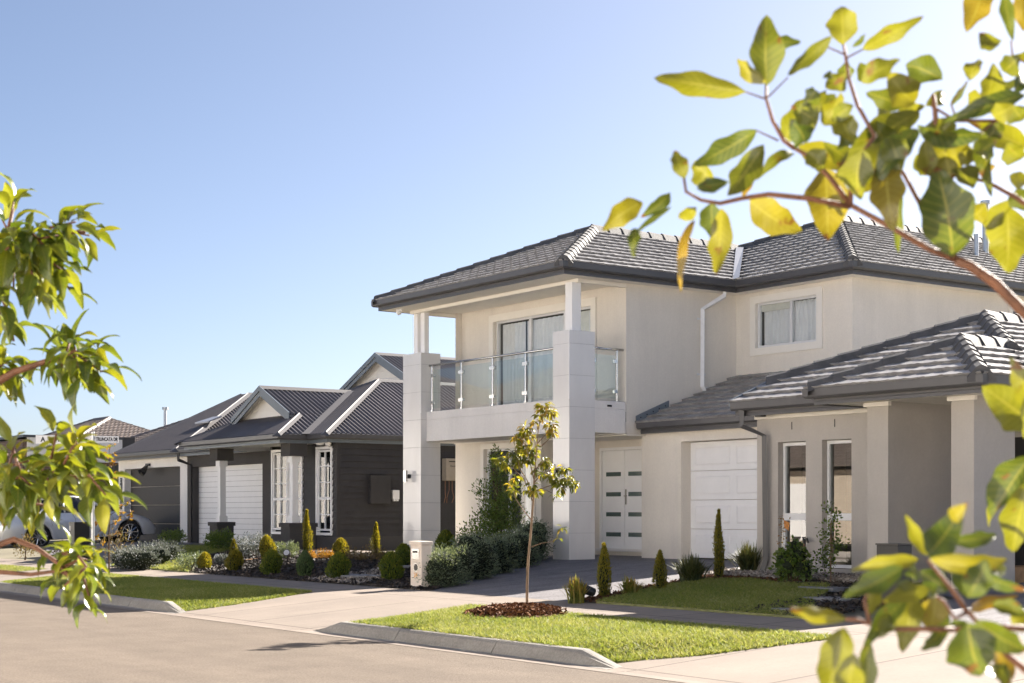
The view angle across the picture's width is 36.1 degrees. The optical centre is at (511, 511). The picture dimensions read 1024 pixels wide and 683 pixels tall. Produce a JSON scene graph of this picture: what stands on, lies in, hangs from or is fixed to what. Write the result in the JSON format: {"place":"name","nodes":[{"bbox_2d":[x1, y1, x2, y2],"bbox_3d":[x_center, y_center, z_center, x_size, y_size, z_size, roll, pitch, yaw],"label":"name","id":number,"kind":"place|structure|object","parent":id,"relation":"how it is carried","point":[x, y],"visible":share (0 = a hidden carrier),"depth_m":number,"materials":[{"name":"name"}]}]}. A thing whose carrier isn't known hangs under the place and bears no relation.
{"place":"outdoors","nodes":[
{"label":"outdoors","id":0,"kind":"place"},
{"bbox_2d":[0,569,52,581],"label":"driveway crossover","id":1,"kind":"object","parent":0,"point":[8,577],"visible":0.33,"depth_m":33.60,"materials":[{"name":"concrete"}]},
{"bbox_2d":[45,540,192,567],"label":"driveway","id":2,"kind":"structure","parent":0,"point":[97,545],"depth_m":48.30,"materials":[{"name":"grey concrete"}]},
{"bbox_2d":[0,496,155,545],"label":"parked car","id":3,"kind":"object","parent":2,"relation":"on","point":[137,526],"visible":0.41,"depth_m":51.39,"materials":[{"name":"silver metal"}]},
{"bbox_2d":[157,527,187,544],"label":"bush","id":4,"kind":"object","parent":2,"relation":"on","point":[174,536],"visible":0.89,"depth_m":46.81,"materials":[{"name":"green plant"}]},
{"bbox_2d":[175,592,309,610],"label":"verge","id":5,"kind":"structure","parent":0,"point":[224,602],"depth_m":24.07,"materials":[{"name":"green plant"}]},
{"bbox_2d":[36,432,118,561],"bbox_3d":[-7.661,0.016,27.598,1.452,2.852,0.122,0,0,-2],"label":"street sign","id":6,"kind":"object","parent":5,"relation":"on","point":[40,439],"visible":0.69,"depth_m":27.60,"materials":[{"name":"white metal"}]},
{"bbox_2d":[95,443,133,572],"bbox_3d":[-8.280,-0.043,32.511,0.834,2.768,0.549,0,0,10],"label":"sapling","id":7,"kind":"object","parent":5,"relation":"on","point":[115,521],"visible":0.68,"depth_m":32.56,"materials":[{"name":"brown plant"}]},
{"bbox_2d":[245,548,383,551],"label":"entry path","id":8,"kind":"structure","parent":0,"point":[320,550],"depth_m":40.13,"materials":[{"name":"concrete"}]},
{"bbox_2d":[177,592,459,630],"bbox_3d":[-2.922,1.403,22.647,2.730,0.195,5.600,0,0,-36],"label":"driveway crossover","id":9,"kind":"object","parent":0,"point":[310,611],"visible":0.8,"depth_m":22.41,"materials":[{"name":"concrete"}]},
{"bbox_2d":[0,593,710,682],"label":"road","id":10,"kind":"structure","parent":0,"point":[42,640],"depth_m":16.28,"materials":[{"name":"grey asphalt"}]},
{"bbox_2d":[0,591,709,682],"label":"gutter channel","id":11,"kind":"object","parent":10,"relation":"on","point":[524,660],"visible":1,"depth_m":17.32,"materials":[{"name":"concrete"}]},
{"bbox_2d":[0,537,953,622],"bbox_3d":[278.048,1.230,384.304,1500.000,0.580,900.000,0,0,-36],"label":"ground","id":12,"kind":"structure","parent":0,"point":[6,551],"depth_m":41.21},
{"bbox_2d":[13,533,38,559],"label":"weed clump","id":13,"kind":"object","parent":12,"relation":"on","point":[23,548],"visible":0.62,"depth_m":41.12,"materials":[{"name":"brown plant"}]},
{"bbox_2d":[0,435,134,506],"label":"modern house","id":14,"kind":"structure","parent":12,"relation":"on","point":[124,442],"depth_m":77.20,"materials":[{"name":"white brick"}]},
{"bbox_2d":[69,522,89,560],"bbox_3d":[-10.901,0.775,39.525,0.404,1.050,0.380,0,0,-36],"label":"letterbox","id":15,"kind":"object","parent":12,"relation":"on","point":[78,529],"visible":0.48,"depth_m":39.38,"materials":[{"name":"black paint"}]},
{"bbox_2d":[0,582,185,613],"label":"kerb","id":16,"kind":"structure","parent":12,"relation":"on","point":[147,604],"depth_m":25.14,"materials":[{"name":"concrete"}]},
{"bbox_2d":[44,416,149,436],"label":"house","id":17,"kind":"structure","parent":12,"relation":"on","point":[108,426],"depth_m":109.33,"materials":[{"name":"brown tile"}]},
{"bbox_2d":[2,572,311,610],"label":"grass","id":18,"kind":"structure","parent":12,"relation":"on","point":[187,591],"depth_m":26.00,"materials":[{"name":"green plant"}]},
{"bbox_2d":[131,407,186,441],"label":"house","id":19,"kind":"structure","parent":12,"relation":"on","point":[140,436],"depth_m":86.89,"materials":[{"name":"grey brick"}]},
{"bbox_2d":[111,544,229,572],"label":"grass","id":20,"kind":"structure","parent":12,"relation":"on","point":[168,565],"depth_m":40.11,"materials":[{"name":"green plant"}]},
{"bbox_2d":[96,528,138,561],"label":"weed clump","id":21,"kind":"object","parent":20,"relation":"on","point":[117,544],"visible":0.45,"depth_m":37.43,"materials":[{"name":"green plant"}]},
{"bbox_2d":[126,539,175,563],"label":"flowering bush","id":22,"kind":"object","parent":20,"relation":"on","point":[166,556],"visible":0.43,"depth_m":35.41,"materials":[{"name":"green plant"}]},
{"bbox_2d":[144,539,186,559],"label":"flowering bush","id":23,"kind":"object","parent":20,"relation":"on","point":[178,549],"visible":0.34,"depth_m":36.99,"materials":[{"name":"green plant"}]},
{"bbox_2d":[173,551,201,570],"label":"bush","id":24,"kind":"object","parent":20,"relation":"on","point":[188,557],"visible":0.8,"depth_m":33.60,"materials":[{"name":"green plant"}]},
{"bbox_2d":[203,526,235,548],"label":"bush","id":25,"kind":"object","parent":20,"relation":"on","point":[216,538],"visible":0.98,"depth_m":41.91,"materials":[{"name":"green plant"}]},
{"bbox_2d":[105,392,329,541],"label":"single storey house","id":26,"kind":"structure","parent":12,"relation":"on","point":[154,467],"depth_m":54.46,"materials":[{"name":"paint"}]},
{"bbox_2d":[108,465,118,539],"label":"batten gate","id":27,"kind":"structure","parent":26,"relation":"attached to","point":[113,468],"depth_m":57.23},
{"bbox_2d":[131,467,179,541],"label":"garage door","id":28,"kind":"structure","parent":26,"relation":"in","point":[162,503],"depth_m":54.32,"materials":[{"name":"grey metal"}]},
{"bbox_2d":[173,352,454,550],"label":"single storey house","id":29,"kind":"structure","parent":12,"relation":"on","point":[262,461],"depth_m":43.32,"materials":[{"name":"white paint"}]},
{"bbox_2d":[199,464,261,544],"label":"garage door","id":30,"kind":"structure","parent":29,"relation":"in","point":[243,482],"depth_m":49.35,"materials":[{"name":"white paint"}]},
{"bbox_2d":[271,450,321,533],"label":"window","id":31,"kind":"structure","parent":29,"relation":"in","point":[282,468],"depth_m":44.12,"materials":[{"name":"white paint"}]},
{"bbox_2d":[315,446,332,535],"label":"window","id":32,"kind":"structure","parent":29,"relation":"in","point":[327,513],"depth_m":42.01,"materials":[{"name":"white paint"}]},
{"bbox_2d":[194,549,537,589],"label":"mulch","id":33,"kind":"object","parent":12,"relation":"on","point":[251,566],"visible":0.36,"depth_m":31.17,"materials":[{"name":"brown wood"}]},
{"bbox_2d":[196,552,211,569],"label":"conifer shrub","id":34,"kind":"object","parent":33,"relation":"on","point":[204,560],"visible":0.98,"depth_m":33.32,"materials":[{"name":"yellow plant"}]},
{"bbox_2d":[213,552,230,563],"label":"bush","id":35,"kind":"object","parent":33,"relation":"on","point":[219,558],"visible":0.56,"depth_m":34.74,"materials":[{"name":"green plant"}]},
{"bbox_2d":[228,538,238,553],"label":"conifer shrub","id":36,"kind":"object","parent":33,"relation":"on","point":[233,542],"visible":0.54,"depth_m":37.46,"materials":[{"name":"plant"}]},
{"bbox_2d":[224,549,243,570],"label":"conifer shrub","id":37,"kind":"object","parent":33,"relation":"on","point":[235,559],"visible":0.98,"depth_m":32.10,"materials":[{"name":"green plant"}]},
{"bbox_2d":[233,531,276,556],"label":"bush","id":38,"kind":"object","parent":33,"relation":"on","point":[242,541],"visible":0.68,"depth_m":37.69,"materials":[{"name":"plant"}]},
{"bbox_2d":[259,534,276,557],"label":"conifer shrub","id":39,"kind":"object","parent":33,"relation":"on","point":[266,542],"visible":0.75,"depth_m":36.12,"materials":[{"name":"yellow plant"}]},
{"bbox_2d":[259,548,282,574],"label":"conifer shrub","id":40,"kind":"object","parent":33,"relation":"on","point":[271,560],"visible":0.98,"depth_m":30.52,"materials":[{"name":"green plant"}]},
{"bbox_2d":[274,540,300,557],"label":"bush","id":41,"kind":"object","parent":33,"relation":"on","point":[281,548],"visible":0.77,"depth_m":36.41,"materials":[{"name":"green plant"}]},
{"bbox_2d":[296,549,314,575],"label":"conifer shrub","id":42,"kind":"object","parent":33,"relation":"on","point":[305,566],"visible":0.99,"depth_m":29.49,"materials":[{"name":"green plant"}]},
{"bbox_2d":[301,509,314,552],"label":"conifer shrub","id":43,"kind":"object","parent":33,"relation":"on","point":[307,542],"visible":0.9,"depth_m":37.32,"materials":[{"name":"yellow plant"}]},
{"bbox_2d":[315,548,329,558],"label":"plant","id":44,"kind":"object","parent":33,"relation":"on","point":[322,554],"visible":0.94,"depth_m":34.72,"materials":[{"name":"orange plant"}]},
{"bbox_2d":[324,551,351,577],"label":"conifer shrub","id":45,"kind":"object","parent":33,"relation":"on","point":[338,563],"visible":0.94,"depth_m":28.50,"materials":[{"name":"green plant"}]},
{"bbox_2d":[332,537,348,554],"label":"conifer shrub","id":46,"kind":"object","parent":33,"relation":"on","point":[339,544],"visible":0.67,"depth_m":35.84,"materials":[{"name":"yellow plant"}]},
{"bbox_2d":[308,567,382,583],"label":"pebbles","id":47,"kind":"object","parent":33,"relation":"on","point":[357,578],"visible":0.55,"depth_m":28.24,"materials":[{"name":"grey gravel"}]},
{"bbox_2d":[341,544,358,558],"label":"plant","id":48,"kind":"object","parent":33,"relation":"on","point":[349,555],"visible":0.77,"depth_m":33.73,"materials":[{"name":"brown plant"}]},
{"bbox_2d":[325,574,380,577],"bbox_3d":[-2.893,1.170,28.668,0.599,0.050,1.345,0,0,-36],"label":"paver","id":49,"kind":"object","parent":33,"relation":"on","point":[357,575],"visible":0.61,"depth_m":28.34,"materials":[{"name":"concrete"}]},
{"bbox_2d":[353,550,366,559],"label":"plant","id":50,"kind":"object","parent":33,"relation":"on","point":[358,557],"visible":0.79,"depth_m":33.22,"materials":[{"name":"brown plant"}]},
{"bbox_2d":[360,543,381,560],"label":"plant","id":51,"kind":"object","parent":33,"relation":"on","point":[373,554],"visible":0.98,"depth_m":32.81,"materials":[{"name":"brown plant"}]},
{"bbox_2d":[369,522,381,552],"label":"conifer shrub","id":52,"kind":"object","parent":33,"relation":"on","point":[375,539],"visible":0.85,"depth_m":35.53,"materials":[{"name":"yellow plant"}]},
{"bbox_2d":[374,547,387,558],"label":"plant","id":53,"kind":"object","parent":33,"relation":"on","point":[383,553],"visible":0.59,"depth_m":33.06,"materials":[{"name":"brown plant"}]},
{"bbox_2d":[378,550,404,579],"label":"conifer shrub","id":54,"kind":"object","parent":33,"relation":"on","point":[391,564],"visible":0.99,"depth_m":27.53,"materials":[{"name":"green plant"}]},
{"bbox_2d":[394,543,410,564],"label":"conifer shrub","id":55,"kind":"object","parent":33,"relation":"on","point":[403,551],"visible":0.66,"depth_m":30.40,"materials":[{"name":"green plant"}]},
{"bbox_2d":[409,541,432,589],"bbox_3d":[-1.501,0.905,25.841,0.230,0.850,0.380,0,0,-36],"label":"letterbox","id":56,"kind":"object","parent":33,"relation":"on","point":[420,551],"visible":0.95,"depth_m":25.72,"materials":[{"name":"white stone"}]},
{"bbox_2d":[434,529,455,552],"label":"conifer shrub","id":57,"kind":"object","parent":33,"relation":"on","point":[444,536],"visible":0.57,"depth_m":32.53,"materials":[{"name":"green plant"}]},
{"bbox_2d":[412,542,480,586],"bbox_3d":[-1.097,0.882,25.991,1.204,0.786,1.032,0,0,-36],"label":"hedge shrub","id":58,"kind":"object","parent":33,"relation":"on","point":[446,569],"visible":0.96,"depth_m":25.70,"materials":[{"name":"green plant"}]},
{"bbox_2d":[441,529,501,579],"bbox_3d":[-0.697,0.750,27.032,1.194,0.928,1.117,0,0,-36],"label":"hedge shrub","id":59,"kind":"object","parent":33,"relation":"on","point":[484,552],"visible":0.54,"depth_m":26.82,"materials":[{"name":"green plant"}]},
{"bbox_2d":[452,443,529,541],"bbox_3d":[-0.398,-0.198,31.821,1.704,2.422,1.476,0,0,-12],"label":"tall shrub","id":60,"kind":"object","parent":33,"relation":"on","point":[498,512],"visible":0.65,"depth_m":31.82,"materials":[{"name":"green plant"}]},
{"bbox_2d":[483,532,522,573],"bbox_3d":[-0.337,0.746,28.148,1.041,0.795,1.090,0,0,-36],"label":"hedge shrub","id":61,"kind":"object","parent":33,"relation":"on","point":[509,552],"visible":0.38,"depth_m":27.93,"materials":[{"name":"green plant"}]},
{"bbox_2d":[491,527,542,567],"bbox_3d":[0.002,0.678,29.255,1.138,0.816,1.092,0,0,-36],"label":"hedge shrub","id":62,"kind":"object","parent":33,"relation":"on","point":[523,539],"visible":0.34,"depth_m":29.05,"materials":[{"name":"green plant"}]},
{"bbox_2d":[501,516,557,560],"bbox_3d":[0.330,0.545,30.509,1.172,0.950,1.165,0,0,-36],"label":"hedge shrub","id":63,"kind":"object","parent":33,"relation":"on","point":[540,532],"visible":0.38,"depth_m":30.35,"materials":[{"name":"green plant"}]},
{"bbox_2d":[312,621,621,668],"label":"kerb","id":64,"kind":"structure","parent":12,"relation":"on","point":[576,656],"depth_m":16.83,"materials":[{"name":"concrete"}]},
{"bbox_2d":[371,200,1023,559],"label":"two storey house","id":65,"kind":"structure","parent":12,"relation":"on","point":[639,370],"depth_m":32.12,"materials":[{"name":"paint"}]},
{"bbox_2d":[480,441,534,535],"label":"window","id":66,"kind":"structure","parent":65,"relation":"in","point":[527,504],"depth_m":35.10,"materials":[{"name":"glass"}]},
{"bbox_2d":[489,297,596,405],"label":"sliding door","id":67,"kind":"structure","parent":65,"relation":"in","point":[532,328],"depth_m":34.12,"materials":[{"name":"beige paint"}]},
{"bbox_2d":[595,446,641,551],"bbox_3d":[2.351,-0.270,33.357,0.190,2.220,1.750,0,0,-36],"label":"front door","id":68,"kind":"structure","parent":65,"relation":"in","point":[620,471],"depth_m":33.44,"materials":[{"name":"white paint"}]},
{"bbox_2d":[691,439,756,558],"bbox_3d":[4.247,-0.236,29.942,0.054,2.264,2.450,0,0,-36],"label":"garage door","id":69,"kind":"structure","parent":65,"relation":"in","point":[711,491],"depth_m":30.13,"materials":[{"name":"white paint"}]},
{"bbox_2d":[750,286,822,355],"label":"window","id":70,"kind":"structure","parent":65,"relation":"in","point":[789,321],"depth_m":32.00,"materials":[{"name":"white glass"}]},
{"bbox_2d":[596,576,831,618],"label":"grass","id":71,"kind":"structure","parent":12,"relation":"on","point":[720,593],"depth_m":21.53,"materials":[{"name":"green plant"}]},
{"bbox_2d":[652,549,670,588],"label":"conifer shrub","id":72,"kind":"object","parent":71,"relation":"on","point":[659,577],"visible":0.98,"depth_m":23.05,"materials":[{"name":"green plant"}]},
{"bbox_2d":[798,586,848,591],"bbox_3d":[4.372,1.069,21.840,0.440,0.052,0.660,0,0,-36],"label":"paver","id":73,"kind":"object","parent":71,"relation":"on","point":[835,589],"visible":0.59,"depth_m":21.66,"materials":[{"name":"concrete"}]},
{"bbox_2d":[732,580,928,613],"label":"mulch","id":74,"kind":"object","parent":71,"relation":"on","point":[839,604],"visible":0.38,"depth_m":19.81,"materials":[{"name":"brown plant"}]},
{"bbox_2d":[804,596,863,602],"bbox_3d":[4.172,1.137,20.400,0.440,0.052,0.660,0,0,-36],"label":"paver","id":75,"kind":"object","parent":71,"relation":"on","point":[815,598],"visible":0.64,"depth_m":20.23,"materials":[{"name":"stone"}]},
{"bbox_2d":[584,574,856,601],"bbox_3d":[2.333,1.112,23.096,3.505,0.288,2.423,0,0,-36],"label":"mulch","id":76,"kind":"object","parent":12,"relation":"on","point":[618,592],"visible":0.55,"depth_m":23.52,"materials":[{"name":"brown wood"}]},
{"bbox_2d":[583,583,595,598],"bbox_3d":[1.085,1.150,22.252,0.216,0.277,0.159,0,0,2],"label":"garden spotlight","id":77,"kind":"object","parent":76,"relation":"on","point":[591,591],"visible":0.48,"depth_m":22.19,"materials":[{"name":"black metal"}]},
{"bbox_2d":[596,542,612,597],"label":"conifer shrub","id":78,"kind":"object","parent":76,"relation":"on","point":[604,571],"visible":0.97,"depth_m":22.37,"materials":[{"name":"green plant"}]},
{"bbox_2d":[614,573,644,593],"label":"flax clump","id":79,"kind":"object","parent":76,"relation":"on","point":[632,585],"visible":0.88,"depth_m":22.61,"materials":[{"name":"green plant"}]},
{"bbox_2d":[666,551,715,581],"bbox_3d":[2.726,0.834,24.061,0.795,0.543,0.808,0,0,-36],"label":"flax clump","id":80,"kind":"object","parent":76,"relation":"on","point":[692,569],"visible":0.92,"depth_m":23.96,"materials":[{"name":"green plant"}]},
{"bbox_2d":[712,509,724,576],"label":"conifer shrub","id":81,"kind":"object","parent":76,"relation":"on","point":[719,556],"visible":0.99,"depth_m":24.46,"materials":[{"name":"green plant"}]},
{"bbox_2d":[726,539,762,570],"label":"flax clump","id":82,"kind":"object","parent":76,"relation":"on","point":[747,558],"visible":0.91,"depth_m":25.24,"materials":[{"name":"green plant"}]},
{"bbox_2d":[702,568,863,582],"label":"pebbles","id":83,"kind":"object","parent":76,"relation":"on","point":[844,577],"visible":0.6,"depth_m":23.89,"materials":[{"name":"grey gravel"}]},
{"bbox_2d":[768,512,817,581],"bbox_3d":[4.061,0.536,23.323,0.594,1.087,1.389,0,0,-11],"label":"rose bush","id":84,"kind":"object","parent":76,"relation":"on","point":[792,563],"visible":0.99,"depth_m":22.93,"materials":[{"name":"green plant"}]},
{"bbox_2d":[813,500,849,581],"bbox_3d":[4.658,0.425,22.912,0.406,1.205,0.679,0,0,-36],"label":"sapling","id":85,"kind":"object","parent":76,"relation":"on","point":[831,543],"visible":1,"depth_m":22.91,"materials":[{"name":"green plant"}]},
{"bbox_2d":[729,309,1023,588],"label":"single storey house","id":86,"kind":"structure","parent":12,"relation":"on","point":[875,442],"depth_m":22.49,"materials":[{"name":"paint"}]},
{"bbox_2d":[783,442,805,550],"bbox_3d":[4.659,-0.100,24.901,0.425,2.000,0.580,0,0,-36],"label":"window","id":87,"kind":"structure","parent":86,"relation":"in","point":[793,516],"depth_m":25.00,"materials":[{"name":"metal"}]},
{"bbox_2d":[821,440,850,572],"bbox_3d":[5.162,-0.090,24.105,0.535,2.020,0.600,0,0,-36],"label":"window","id":88,"kind":"structure","parent":86,"relation":"in","point":[846,516],"depth_m":24.24,"materials":[{"name":"metal"}]},
{"bbox_2d":[1015,437,1023,564],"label":"front door","id":89,"kind":"structure","parent":86,"relation":"in","point":[1019,441],"depth_m":23.05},
{"bbox_2d":[875,543,912,606],"bbox_3d":[4.745,0.835,19.480,0.280,0.890,0.360,0,0,-36],"label":"letterbox","id":90,"kind":"object","parent":12,"relation":"on","point":[886,549],"visible":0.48,"depth_m":19.37,"materials":[{"name":"grey"}]},
{"bbox_2d":[0,558,1023,653],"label":"footpath","id":91,"kind":"structure","parent":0,"point":[857,631],"depth_m":22.11,"materials":[{"name":"concrete"}]},
{"bbox_2d":[104,544,145,568],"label":"flowering bush","id":92,"kind":"object","parent":91,"relation":"on","point":[115,560],"visible":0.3,"depth_m":35.06,"materials":[{"name":"green plant"}]},
{"bbox_2d":[111,544,162,570],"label":"flowering bush","id":93,"kind":"object","parent":91,"relation":"on","point":[135,559],"visible":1,"depth_m":34.19,"materials":[{"name":"green plant"}]},
{"bbox_2d":[559,575,590,603],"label":"flax clump","id":94,"kind":"object","parent":91,"relation":"on","point":[577,591],"visible":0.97,"depth_m":21.77,"materials":[{"name":"green plant"}]},
{"bbox_2d":[0,0,1023,436],"label":"sky","id":95,"kind":"structure","parent":0,"point":[266,171],"materials":[{"name":"blue"}]},
{"bbox_2d":[427,554,739,600],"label":"driveway","id":96,"kind":"structure","parent":0,"point":[549,578],"depth_m":26.41,"materials":[{"name":"grey concrete"}]},
{"bbox_2d":[351,603,831,663],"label":"verge","id":97,"kind":"structure","parent":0,"point":[676,648],"depth_m":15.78,"materials":[{"name":"green plant"}]},
{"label":"mulch mound","id":98,"kind":"structure","parent":97,"relation":"on","visible":0},
{"bbox_2d":[462,602,567,618],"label":"mulch","id":99,"kind":"object","parent":98,"relation":"on","point":[519,607],"visible":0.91,"depth_m":19.59,"materials":[{"name":"brown wood"}]},
{"bbox_2d":[490,402,580,602],"bbox_3d":[0.292,0.018,20.016,1.175,2.854,0.478,0,0,0],"label":"street tree","id":100,"kind":"object","parent":98,"relation":"on","point":[532,460],"visible":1,"depth_m":20.00,"materials":[{"name":"green plant"}]},
{"bbox_2d":[602,0,1023,682],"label":"tree","id":101,"kind":"object","parent":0,"point":[876,154],"visible":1,"depth_m":2.23,"materials":[{"name":"green plant"}]},
{"bbox_2d":[610,639,1023,682],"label":"driveway crossover","id":102,"kind":"object","parent":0,"point":[794,663],"visible":0.67,"depth_m":14.50,"materials":[{"name":"concrete"}]},
{"bbox_2d":[861,579,1023,635],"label":"driveway","id":103,"kind":"structure","parent":0,"point":[994,615],"depth_m":18.83,"materials":[{"name":"grey concrete"}]},
{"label":"verge","id":104,"kind":"structure","parent":0,"visible":0},
{"bbox_2d":[0,564,47,570],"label":"grass","id":105,"kind":"structure","parent":104,"relation":"on","point":[11,567],"depth_m":36.10,"materials":[{"name":"green plant"}]},
{"label":"driveway","id":106,"kind":"structure","parent":0,"visible":0},
{"bbox_2d":[0,172,147,628],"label":"tree","id":107,"kind":"object","parent":106,"relation":"on","point":[32,264],"visible":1,"depth_m":4.16,"materials":[{"name":"green plant"}]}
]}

